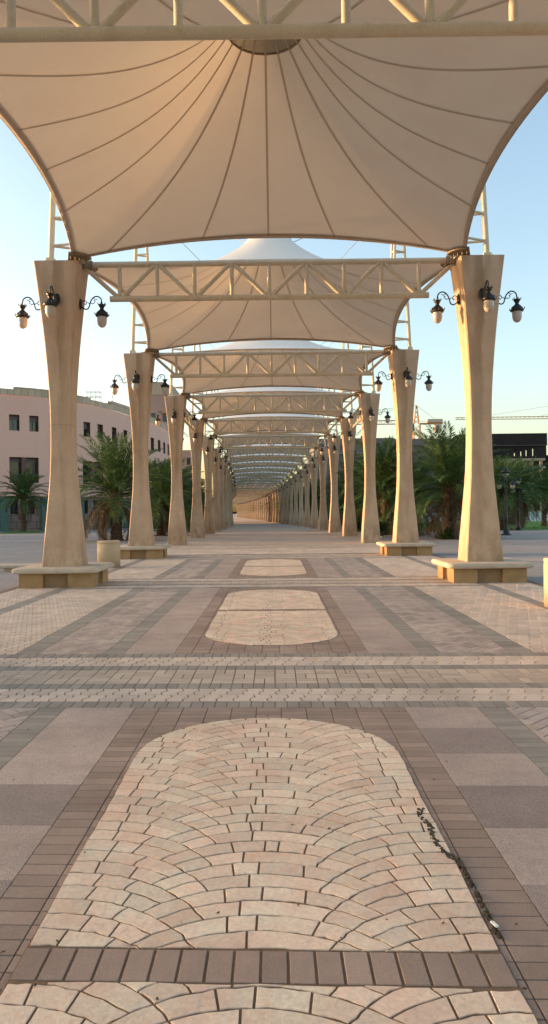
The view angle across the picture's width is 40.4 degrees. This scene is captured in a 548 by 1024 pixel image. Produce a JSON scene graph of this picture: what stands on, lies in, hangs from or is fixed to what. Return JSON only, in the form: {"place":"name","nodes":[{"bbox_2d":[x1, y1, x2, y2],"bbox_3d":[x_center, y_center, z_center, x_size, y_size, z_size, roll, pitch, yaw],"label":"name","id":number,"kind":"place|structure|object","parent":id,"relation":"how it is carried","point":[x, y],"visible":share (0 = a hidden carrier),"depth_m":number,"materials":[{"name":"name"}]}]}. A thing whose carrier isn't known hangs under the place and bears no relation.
{"place":"outdoors","nodes":[
{"label":"outdoors","id":0,"kind":"place"},
{"bbox_2d":[0,561,532,1023],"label":"joint","id":1,"kind":"object","parent":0,"point":[431,987],"visible":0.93,"depth_m":2.75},
{"bbox_2d":[0,559,537,1023],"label":"stamped concrete paving","id":2,"kind":"structure","parent":0,"point":[284,919],"depth_m":3.31,"materials":[{"name":"beige concrete"}]},
{"bbox_2d":[165,517,381,543],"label":"walkway","id":3,"kind":"structure","parent":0,"point":[243,530],"depth_m":49.88,"materials":[{"name":"beige stone"}]},
{"bbox_2d":[188,420,204,537],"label":"column","id":4,"kind":"structure","parent":3,"relation":"on","point":[197,529],"depth_m":45.54,"materials":[{"name":"beige concrete"}]},
{"bbox_2d":[209,345,334,436],"bbox_3d":[-0.201,-8.373,50.737,9.232,5.539,9.694,-1,0,-1],"label":"tensile canopy","id":5,"kind":"object","parent":4,"relation":"attached to","point":[276,424],"visible":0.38,"depth_m":53.21,"materials":[{"name":"beige fabric"}]},
{"bbox_2d":[204,418,340,433],"bbox_3d":[-0.100,-5.297,45.892,8.600,0.919,0.170,-1,0,0],"label":"cross truss","id":6,"kind":"object","parent":4,"relation":"attached to","point":[288,420],"visible":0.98,"depth_m":45.85,"materials":[{"name":"metal"}]},
{"bbox_2d":[202,437,214,533],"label":"column","id":7,"kind":"structure","parent":3,"relation":"on","point":[209,525],"depth_m":55.20,"materials":[{"name":"beige concrete"}]},
{"bbox_2d":[216,431,321,448],"bbox_3d":[-0.344,-7.082,60.439,9.232,3.060,9.694,-1,0,-1],"label":"tensile canopy","id":8,"kind":"object","parent":7,"relation":"attached to","point":[267,440],"visible":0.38,"depth_m":63.37,"materials":[{"name":"metal"}]},
{"bbox_2d":[214,435,326,447],"bbox_3d":[-0.225,-5.262,55.592,8.600,0.919,0.170,-1,0,-1],"label":"cross truss","id":9,"kind":"object","parent":7,"relation":"attached to","point":[270,445],"visible":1,"depth_m":55.55,"materials":[{"name":"metal"}]},
{"bbox_2d":[212,449,221,531],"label":"column","id":10,"kind":"structure","parent":3,"relation":"on","point":[216,506],"depth_m":64.89,"materials":[{"name":"beige concrete"}]},
{"bbox_2d":[221,444,311,457],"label":"tensile canopy","id":11,"kind":"object","parent":10,"relation":"attached to","point":[252,451],"visible":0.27,"depth_m":73.41,"materials":[{"name":"beige fabric"}]},
{"bbox_2d":[221,447,316,457],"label":"cross truss","id":12,"kind":"object","parent":10,"relation":"attached to","point":[286,456],"visible":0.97,"depth_m":65.25,"materials":[{"name":"metal"}]},
{"bbox_2d":[219,458,225,529],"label":"column","id":13,"kind":"structure","parent":3,"relation":"on","point":[221,492],"depth_m":74.57,"materials":[{"name":"beige concrete"}]},
{"bbox_2d":[227,453,302,464],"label":"tensile canopy","id":14,"kind":"object","parent":13,"relation":"attached to","point":[259,459],"visible":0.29,"depth_m":83.05,"materials":[{"name":"beige fabric"}]},
{"bbox_2d":[225,457,307,465],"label":"cross truss","id":15,"kind":"object","parent":13,"relation":"attached to","point":[267,464],"visible":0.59,"depth_m":74.95,"materials":[{"name":"metal"}]},
{"bbox_2d":[224,465,228,527],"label":"column","id":16,"kind":"structure","parent":3,"relation":"on","point":[225,497],"depth_m":84.25,"materials":[{"name":"beige concrete"}]},
{"bbox_2d":[228,461,299,469],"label":"tensile canopy","id":17,"kind":"object","parent":16,"relation":"attached to","point":[262,462],"visible":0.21,"depth_m":92.41,"materials":[{"name":"beige fabric"}]},
{"bbox_2d":[227,470,230,526],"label":"column","id":18,"kind":"structure","parent":3,"relation":"on","point":[228,482],"depth_m":93.93,"materials":[{"name":"beige concrete"}]},
{"bbox_2d":[229,475,231,525],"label":"column","id":19,"kind":"structure","parent":3,"relation":"on","point":[229,500],"depth_m":103.62,"materials":[{"name":"beige concrete"}]},
{"bbox_2d":[233,473,291,480],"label":"cross truss","id":20,"kind":"object","parent":19,"relation":"attached to","point":[260,478],"visible":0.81,"depth_m":104.04,"materials":[{"name":"metal"}]},
{"bbox_2d":[281,484,284,523],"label":"column","id":21,"kind":"structure","parent":3,"relation":"on","point":[283,507],"depth_m":133.15,"materials":[{"name":"beige concrete"}]},
{"bbox_2d":[284,481,288,523],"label":"column","id":22,"kind":"structure","parent":3,"relation":"on","point":[287,506],"depth_m":123.42,"materials":[{"name":"beige concrete"}]},
{"bbox_2d":[288,478,292,524],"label":"column","id":23,"kind":"structure","parent":3,"relation":"on","point":[291,504],"depth_m":113.70,"materials":[{"name":"beige concrete"}]},
{"bbox_2d":[292,474,297,525],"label":"column","id":24,"kind":"structure","parent":3,"relation":"on","point":[295,514],"depth_m":103.99,"materials":[{"name":"beige concrete"}]},
{"bbox_2d":[297,469,303,525],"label":"column","id":25,"kind":"structure","parent":3,"relation":"on","point":[301,510],"depth_m":94.26,"materials":[{"name":"beige concrete"}]},
{"bbox_2d":[231,469,297,476],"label":"cross truss","id":26,"kind":"object","parent":25,"relation":"attached to","point":[252,475],"visible":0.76,"depth_m":94.35,"materials":[{"name":"metal"}]},
{"bbox_2d":[302,464,310,526],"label":"column","id":27,"kind":"structure","parent":3,"relation":"on","point":[307,517],"depth_m":84.54,"materials":[{"name":"beige concrete"}]},
{"bbox_2d":[230,463,301,471],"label":"cross truss","id":28,"kind":"object","parent":27,"relation":"attached to","point":[250,470],"visible":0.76,"depth_m":84.65,"materials":[{"name":"metal"}]},
{"bbox_2d":[309,456,318,528],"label":"column","id":29,"kind":"structure","parent":3,"relation":"on","point":[314,522],"depth_m":74.81,"materials":[{"name":"beige concrete"}]},
{"bbox_2d":[317,448,328,529],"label":"column","id":30,"kind":"structure","parent":3,"relation":"on","point":[323,520],"depth_m":65.09,"materials":[{"name":"beige concrete"}]},
{"bbox_2d":[327,435,340,532],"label":"column","id":31,"kind":"structure","parent":3,"relation":"on","point":[334,522],"depth_m":55.35,"materials":[{"name":"beige concrete"}]},
{"bbox_2d":[340,419,356,535],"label":"column","id":32,"kind":"structure","parent":3,"relation":"on","point":[349,528],"depth_m":45.62,"materials":[{"name":"beige concrete"}]},
{"bbox_2d":[0,548,547,1023],"bbox_3d":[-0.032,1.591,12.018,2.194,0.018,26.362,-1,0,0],"label":"brick paving","id":33,"kind":"structure","parent":0,"point":[506,900],"depth_m":3.17,"materials":[{"name":"brown brick"}]},
{"bbox_2d":[417,807,500,938],"bbox_3d":[0.814,1.586,3.385,0.076,0.018,1.220,-1,0,-4],"label":"creeping weed plant","id":34,"kind":"object","parent":33,"relation":"on","point":[495,931],"visible":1,"depth_m":3.34,"materials":[{"name":"plant"}]},
{"bbox_3d":[-4.773,-1.964,7.524,0.974,7.260,0.974,-1,0,0],"label":"column","id":35,"kind":"object","parent":33,"relation":"on","visible":0},
{"bbox_2d":[0,0,547,262],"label":"tensile canopy","id":36,"kind":"object","parent":35,"relation":"attached to","point":[128,145],"visible":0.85,"depth_m":12.86,"materials":[{"name":"beige fabric"}]},
{"bbox_2d":[0,0,547,42],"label":"cross truss","id":37,"kind":"object","parent":35,"relation":"attached to","point":[249,28],"visible":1,"depth_m":7.47,"materials":[{"name":"beige metal"}]},
{"bbox_2d":[0,548,547,701],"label":"cobble paving","id":38,"kind":"structure","parent":0,"point":[489,608],"depth_m":9.83,"materials":[{"name":"beige stone"}]},
{"bbox_2d":[34,260,87,566],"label":"column","id":39,"kind":"structure","parent":38,"relation":"on","point":[64,537],"depth_m":16.56,"materials":[{"name":"beige concrete"}]},
{"bbox_2d":[15,297,39,328],"bbox_3d":[-5.517,-4.509,16.851,0.649,0.724,0.352,-1,0,0],"label":"wall lantern","id":40,"kind":"object","parent":39,"relation":"attached to","point":[22,316],"depth_m":16.79,"materials":[{"name":"black metal"}]},
{"bbox_2d":[42,286,59,317],"bbox_3d":[-4.790,-4.517,16.122,0.352,0.724,0.649,-1,0,0],"label":"wall lantern","id":41,"kind":"object","parent":39,"relation":"attached to","point":[50,304],"depth_m":15.89,"materials":[{"name":"black metal"}]},
{"bbox_2d":[46,192,84,263],"bbox_3d":[-4.712,-8.366,16.859,0.888,5.608,0.630,-1,0,0],"label":"mast","id":42,"kind":"object","parent":39,"relation":"on","point":[52,245],"visible":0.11,"depth_m":16.77,"materials":[{"name":"metal"}]},
{"bbox_2d":[79,296,108,327],"bbox_3d":[-4.061,-4.527,16.849,0.649,0.724,0.352,-1,0,0],"label":"wall lantern","id":43,"kind":"object","parent":39,"relation":"attached to","point":[101,315],"depth_m":16.79,"materials":[{"name":"black metal"}]},
{"bbox_2d":[88,238,446,353],"bbox_3d":[-0.138,-8.353,21.662,9.234,5.539,9.643,-1,0,0],"label":"tensile canopy","id":44,"kind":"object","parent":39,"relation":"attached to","point":[177,324],"visible":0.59,"depth_m":23.22,"materials":[{"name":"beige fabric"}]},
{"bbox_2d":[81,256,456,301],"bbox_3d":[-0.108,-5.251,16.842,8.600,0.919,0.170,-1,0,0],"label":"cross truss","id":45,"kind":"object","parent":39,"relation":"attached to","point":[306,264],"visible":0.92,"depth_m":16.80,"materials":[{"name":"beige metal"}]},
{"bbox_2d":[12,562,113,588],"bbox_3d":[-4.716,1.429,16.860,1.860,0.445,1.860,-1,0,0],"label":"ring bench","id":46,"kind":"object","parent":38,"relation":"on","point":[88,575],"visible":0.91,"depth_m":16.07,"materials":[{"name":"beige stone"}]},
{"bbox_2d":[97,540,119,567],"bbox_3d":[-4.881,1.245,22.010,0.670,0.800,0.670,-1,0,0],"label":"stone bin","id":47,"kind":"object","parent":38,"relation":"on","point":[108,550],"visible":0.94,"depth_m":21.73,"materials":[{"name":"stone"}]},
{"bbox_2d":[123,352,154,545],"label":"column","id":48,"kind":"structure","parent":38,"relation":"on","point":[141,531],"depth_m":26.20,"materials":[{"name":"tan concrete"},{"name":"cream painted steel"}]},
{"bbox_2d":[130,247,153,353],"bbox_3d":[-4.697,-8.381,26.509,0.888,5.608,0.630,-1,0,0],"label":"mast","id":49,"kind":"object","parent":48,"relation":"on","point":[133,342],"visible":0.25,"depth_m":26.42,"materials":[{"name":"metal"}]},
{"bbox_2d":[151,374,169,393],"bbox_3d":[-4.046,-4.542,26.499,0.649,0.724,0.352,-1,0,0],"label":"wall lantern","id":50,"kind":"object","parent":48,"relation":"attached to","point":[165,386],"depth_m":26.44,"materials":[{"name":"black metal"}]},
{"bbox_2d":[152,349,390,377],"bbox_3d":[-0.093,-5.266,26.492,8.600,0.919,0.170,-1,0,0],"label":"cross truss","id":51,"kind":"object","parent":48,"relation":"attached to","point":[247,354],"visible":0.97,"depth_m":26.45,"materials":[{"name":"beige metal"}]},
{"bbox_2d":[159,243,383,396],"bbox_3d":[-0.123,-8.368,31.337,9.232,5.539,9.694,-1,0,0],"label":"tensile canopy","id":52,"kind":"object","parent":51,"relation":"attached to","point":[343,383],"visible":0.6,"depth_m":33.26,"materials":[{"name":"beige fabric"}]},
{"bbox_2d":[120,544,170,558],"bbox_3d":[-4.702,1.413,26.510,1.860,0.445,1.860,-1,0,0],"label":"ring bench","id":53,"kind":"object","parent":38,"relation":"on","point":[157,551],"visible":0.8,"depth_m":25.72,"materials":[{"name":"beige stone"}]},
{"bbox_2d":[0,583,537,1000],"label":"fallen bits","id":54,"kind":"object","parent":38,"relation":"on","point":[157,998],"visible":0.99,"depth_m":2.90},
{"bbox_2d":[388,349,418,542],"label":"column","id":55,"kind":"structure","parent":38,"relation":"on","point":[405,528],"depth_m":26.18,"materials":[{"name":"tan concrete"}]},
{"bbox_2d":[374,371,391,391],"bbox_3d":[3.877,-4.639,26.487,0.649,0.724,0.352,-1,0,0],"label":"wall lantern","id":56,"kind":"object","parent":55,"relation":"attached to","point":[378,383],"depth_m":26.42,"materials":[{"name":"black metal"}]},
{"bbox_2d":[389,244,412,350],"bbox_3d":[4.434,-8.492,26.465,0.888,5.608,0.630,-1,0,0],"label":"mast","id":57,"kind":"object","parent":55,"relation":"on","point":[394,251],"visible":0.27,"depth_m":26.44,"materials":[{"name":"metal"}]},
{"bbox_2d":[376,541,436,555],"bbox_3d":[4.678,1.299,26.495,1.860,0.445,1.860,-1,0,0],"label":"ring bench","id":58,"kind":"object","parent":38,"relation":"on","point":[391,548],"visible":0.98,"depth_m":25.71,"materials":[{"name":"beige stone"}]},
{"bbox_2d":[450,254,503,561],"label":"column","id":59,"kind":"structure","parent":38,"relation":"on","point":[480,538],"depth_m":16.54,"materials":[{"name":"tan concrete"}]},
{"bbox_2d":[430,291,459,323],"bbox_3d":[3.862,-4.624,16.837,0.649,0.724,0.352,-1,0,0],"label":"wall lantern","id":60,"kind":"object","parent":59,"relation":"attached to","point":[437,311],"depth_m":16.78,"materials":[{"name":"black metal"}]},
{"bbox_2d":[453,184,491,259],"bbox_3d":[4.419,-8.477,16.815,0.888,5.608,0.630,-1,0,0],"label":"mast","id":61,"kind":"object","parent":59,"relation":"on","point":[485,232],"visible":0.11,"depth_m":16.80,"materials":[{"name":"metal"}]},
{"bbox_2d":[479,280,496,312],"bbox_3d":[4.589,-4.631,16.108,0.352,0.724,0.649,-1,0,0],"label":"wall lantern","id":62,"kind":"object","parent":59,"relation":"attached to","point":[488,298],"depth_m":15.88,"materials":[{"name":"black metal"}]},
{"bbox_2d":[499,291,524,322],"bbox_3d":[5.318,-4.642,16.834,0.649,0.724,0.352,-1,0,0],"label":"wall lantern","id":63,"kind":"object","parent":59,"relation":"attached to","point":[517,310],"depth_m":16.77,"materials":[{"name":"black metal"}]},
{"bbox_2d":[431,557,533,582],"bbox_3d":[4.663,1.314,16.845,1.860,0.445,1.860,-1,0,0],"label":"ring bench","id":64,"kind":"object","parent":38,"relation":"on","point":[505,570],"visible":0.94,"depth_m":16.06,"materials":[{"name":"beige stone"}]},
{"bbox_2d":[543,557,547,606],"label":"stone bin","id":65,"kind":"object","parent":38,"relation":"on","point":[545,561],"visible":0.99,"depth_m":12.07,"materials":[{"name":"stone"}]},
{"bbox_2d":[0,558,547,886],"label":"granite paving","id":66,"kind":"structure","parent":0,"point":[50,753],"depth_m":5.10,"materials":[{"name":"brown stone"}]},
{"bbox_2d":[0,553,547,776],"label":"gray brick paving","id":67,"kind":"structure","parent":0,"point":[529,743],"depth_m":7.66,"materials":[{"name":"gray-brown brick"},{"name":"grey brick"}]},
{"bbox_2d":[0,541,547,684],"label":"basket weave paving","id":68,"kind":"structure","parent":0,"point":[268,676],"depth_m":7.33,"materials":[{"name":"beige brick"}]},
{"bbox_2d":[164,395,186,545],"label":"column","id":69,"kind":"structure","parent":68,"relation":"on","point":[177,533],"depth_m":35.88,"materials":[{"name":"tan concrete"},{"name":"cream painted steel"}]},
{"bbox_2d":[169,347,186,395],"bbox_3d":[-4.682,-8.396,36.209,0.888,5.608,0.630,-1,0,0],"label":"mast","id":70,"kind":"object","parent":69,"relation":"on","point":[171,368],"visible":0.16,"depth_m":36.12,"materials":[{"name":"metal"}]},
{"bbox_2d":[185,409,196,432],"bbox_3d":[-4.759,-5.187,41.049,0.120,0.814,9.100,-1,0,0],"label":"side truss","id":71,"kind":"object","parent":69,"relation":"attached to","point":[188,421],"visible":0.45,"depth_m":41.95,"materials":[{"name":"metal"}]},
{"bbox_2d":[185,393,358,413],"bbox_3d":[-0.078,-5.282,36.192,8.600,0.919,0.170,-1,0,0],"label":"cross truss","id":72,"kind":"object","parent":69,"relation":"attached to","point":[269,410],"visible":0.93,"depth_m":36.15,"materials":[{"name":"metal"}]},
{"bbox_2d":[192,342,352,420],"bbox_3d":[-0.127,-8.383,41.037,9.232,5.539,9.694,-1,0,0],"label":"tensile canopy","id":73,"kind":"object","parent":69,"relation":"attached to","point":[284,405],"visible":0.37,"depth_m":43.21,"materials":[{"name":"beige fabric"}]},
{"bbox_2d":[358,392,380,542],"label":"column","id":74,"kind":"structure","parent":68,"relation":"on","point":[370,531],"depth_m":35.87,"materials":[{"name":"tan concrete"}]},
{"bbox_2d":[349,407,360,430],"bbox_3d":[4.620,-5.301,41.035,0.120,0.814,9.100,-1,0,0],"label":"side truss","id":75,"kind":"object","parent":74,"relation":"attached to","point":[356,420],"visible":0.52,"depth_m":41.97,"materials":[{"name":"metal"}]},
{"bbox_2d":[358,345,375,393],"bbox_3d":[4.449,-8.508,36.165,0.888,5.608,0.630,-1,0,0],"label":"mast","id":76,"kind":"object","parent":74,"relation":"on","point":[361,347],"visible":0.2,"depth_m":36.14,"materials":[{"name":"metal"}]},
{"bbox_2d":[0,558,547,744],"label":"herringbone paving","id":77,"kind":"structure","parent":0,"point":[439,630],"depth_m":10.28,"materials":[{"name":"stone"}]},
{"bbox_2d":[0,728,547,925],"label":"dark granite paving","id":78,"kind":"structure","parent":0,"point":[492,806],"depth_m":4.15,"materials":[{"name":"grey stone"}]},
{"bbox_2d":[0,512,547,590],"bbox_3d":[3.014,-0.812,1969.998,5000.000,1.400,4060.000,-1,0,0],"label":"ground","id":79,"kind":"structure","parent":0,"point":[512,546],"depth_m":32.84,"materials":[{"name":"grey concrete"}]},
{"bbox_2d":[0,564,32,571],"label":"kerb slab","id":80,"kind":"structure","parent":79,"relation":"on","point":[7,567],"depth_m":20.78,"materials":[{"name":"beige stone"}]},
{"bbox_2d":[0,467,48,531],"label":"date palm","id":81,"kind":"object","parent":79,"relation":"on","point":[22,489],"visible":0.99,"depth_m":69.59,"materials":[{"name":"plant"}]},
{"bbox_2d":[0,387,170,531],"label":"pink building","id":82,"kind":"structure","parent":79,"relation":"on","point":[25,437],"depth_m":82.59,"materials":[{"name":"pink paint"}]},
{"bbox_2d":[9,414,19,430],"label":"window","id":83,"kind":"structure","parent":82,"relation":"in","point":[13,419],"depth_m":81.30,"materials":[{"name":"grey"}]},
{"bbox_2d":[9,457,38,482],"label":"window","id":84,"kind":"structure","parent":82,"relation":"in","point":[20,463],"depth_m":81.70,"materials":[{"name":"grey"}]},
{"bbox_2d":[29,416,38,431],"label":"window","id":85,"kind":"structure","parent":82,"relation":"in","point":[33,420],"depth_m":82.44,"materials":[{"name":"grey"}]},
{"bbox_2d":[83,461,103,484],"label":"window","id":86,"kind":"structure","parent":82,"relation":"in","point":[95,463],"depth_m":89.33,"materials":[{"name":"brown"}]},
{"bbox_2d":[77,431,170,541],"bbox_3d":[-9.106,-1.165,43.502,7.581,7.321,7.319,-1,0,-17],"label":"date palm","id":87,"kind":"object","parent":79,"relation":"on","point":[117,470],"visible":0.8,"depth_m":42.86,"materials":[{"name":"green plant"}]},
{"bbox_2d":[150,382,178,431],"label":"rose tower","id":88,"kind":"structure","parent":79,"relation":"on","point":[157,401],"depth_m":135.00,"materials":[{"name":"concrete"}]},
{"bbox_2d":[122,458,208,535],"bbox_3d":[-7.867,-0.794,52.176,6.883,6.737,7.207,-1,0,16],"label":"date palm","id":89,"kind":"object","parent":79,"relation":"on","point":[165,487],"visible":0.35,"depth_m":51.25,"materials":[{"name":"plant"}]},
{"bbox_2d":[150,457,204,523],"bbox_3d":[-8.294,-1.450,62.064,6.319,6.413,6.630,-1,0,-36],"label":"date palm","id":90,"kind":"object","parent":79,"relation":"on","point":[187,477],"visible":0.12,"depth_m":61.58,"materials":[{"name":"plant"}]},
{"bbox_2d":[182,450,192,478],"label":"gray block","id":91,"kind":"structure","parent":79,"relation":"on","point":[186,454],"depth_m":172.01,"materials":[{"name":"concrete"}]},
{"bbox_2d":[293,479,329,523],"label":"date palm","id":92,"kind":"object","parent":79,"relation":"on","point":[310,493],"visible":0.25,"depth_m":117.76,"materials":[{"name":"plant"}]},
{"bbox_2d":[317,481,344,525],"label":"date palm","id":93,"kind":"object","parent":79,"relation":"on","point":[341,520],"visible":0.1,"depth_m":94.94,"materials":[{"name":"plant"}]},
{"bbox_2d":[319,457,363,529],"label":"date palm","id":94,"kind":"object","parent":79,"relation":"on","point":[355,493],"visible":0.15,"depth_m":65.37,"materials":[{"name":"plant"}]},
{"bbox_2d":[338,461,394,527],"bbox_3d":[7.846,-0.951,56.946,7.207,6.737,6.883,-1,0,-9],"label":"date palm","id":95,"kind":"object","parent":79,"relation":"on","point":[361,506],"visible":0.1,"depth_m":56.37,"materials":[{"name":"plant"}]},
{"bbox_2d":[306,438,455,520],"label":"gray building","id":96,"kind":"structure","parent":79,"relation":"on","point":[416,442],"depth_m":149.94,"materials":[{"name":"concrete"}]},
{"bbox_2d":[334,435,432,534],"bbox_3d":[7.053,-1.717,47.573,6.630,6.413,6.319,-1,0,31],"label":"date palm","id":97,"kind":"object","parent":79,"relation":"on","point":[381,469],"visible":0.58,"depth_m":46.70,"materials":[{"name":"plant"}]},
{"bbox_2d":[329,405,442,438],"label":"tower crane","id":98,"kind":"object","parent":79,"relation":"on","point":[438,422],"visible":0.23,"depth_m":219.35,"materials":[{"name":"yellow paint"}]},
{"bbox_2d":[379,519,392,535],"bbox_3d":[6.272,0.940,44.502,1.809,1.173,1.251,-1,0,0],"label":"shrub","id":99,"kind":"object","parent":79,"relation":"on","point":[383,526],"visible":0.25,"depth_m":44.32,"materials":[{"name":"green plant"}]},
{"bbox_2d":[359,454,460,535],"bbox_3d":[8.730,-0.807,46.557,6.631,6.198,6.333,-1,0,-23],"label":"date palm","id":100,"kind":"object","parent":79,"relation":"on","point":[421,524],"visible":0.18,"depth_m":45.56,"materials":[{"name":"plant"}]},
{"bbox_2d":[435,527,453,539],"bbox_3d":[9.097,1.105,39.570,0.902,0.783,1.215,-1,0,29],"label":"shrub","id":101,"kind":"object","parent":79,"relation":"on","point":[448,534],"visible":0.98,"depth_m":39.30,"materials":[{"name":"green plant"}]},
{"bbox_2d":[382,420,519,539],"bbox_3d":[9.575,-1.307,40.591,7.112,7.114,7.366,-1,0,-25],"label":"date palm","id":102,"kind":"object","parent":79,"relation":"on","point":[449,470],"visible":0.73,"depth_m":39.79,"materials":[{"name":"green plant"}]},
{"bbox_2d":[450,433,547,511],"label":"unfinished building","id":103,"kind":"structure","parent":79,"relation":"on","point":[524,444],"depth_m":139.92,"materials":[{"name":"grey concrete"}]},
{"bbox_2d":[455,406,547,419],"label":"tower crane","id":104,"kind":"object","parent":79,"relation":"on","point":[510,417],"visible":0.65,"depth_m":299.36,"materials":[{"name":"yellow paint"}]},
{"bbox_2d":[461,453,545,529],"bbox_3d":[16.914,-1.154,55.873,6.559,6.562,6.794,-1,0,-28],"label":"date palm","id":105,"kind":"object","parent":79,"relation":"on","point":[500,495],"visible":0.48,"depth_m":55.19,"materials":[{"name":"plant"}]},
{"bbox_2d":[511,476,524,529],"bbox_3d":[18.210,-0.712,55.571,1.480,4.140,0.585,-1,0,-29],"label":"street lamp","id":106,"kind":"object","parent":79,"relation":"on","point":[518,517],"visible":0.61,"depth_m":55.50,"materials":[{"name":"black metal"}]},
{"bbox_2d":[500,456,547,527],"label":"date palm","id":107,"kind":"object","parent":79,"relation":"on","point":[526,479],"visible":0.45,"depth_m":61.45,"materials":[{"name":"plant"}]},
{"bbox_2d":[524,467,547,525],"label":"date palm","id":108,"kind":"object","parent":79,"relation":"on","point":[544,511],"visible":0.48,"depth_m":67.68,"materials":[{"name":"plant"}]},
{"bbox_2d":[0,534,547,564],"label":"plaza band paving","id":109,"kind":"structure","parent":0,"point":[531,558],"depth_m":24.28,"materials":[{"name":"stone"}]},
{"bbox_2d":[497,466,515,534],"bbox_3d":[13.842,-0.689,44.477,1.480,4.140,0.585,-1,0,-29],"label":"street lamp","id":110,"kind":"object","parent":109,"relation":"on","point":[512,484],"visible":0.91,"depth_m":44.41,"materials":[{"name":"black metal"}]},
{"bbox_2d":[0,91,547,511],"label":"sky","id":111,"kind":"structure","parent":0,"point":[517,184],"materials":[{"name":"blue"}]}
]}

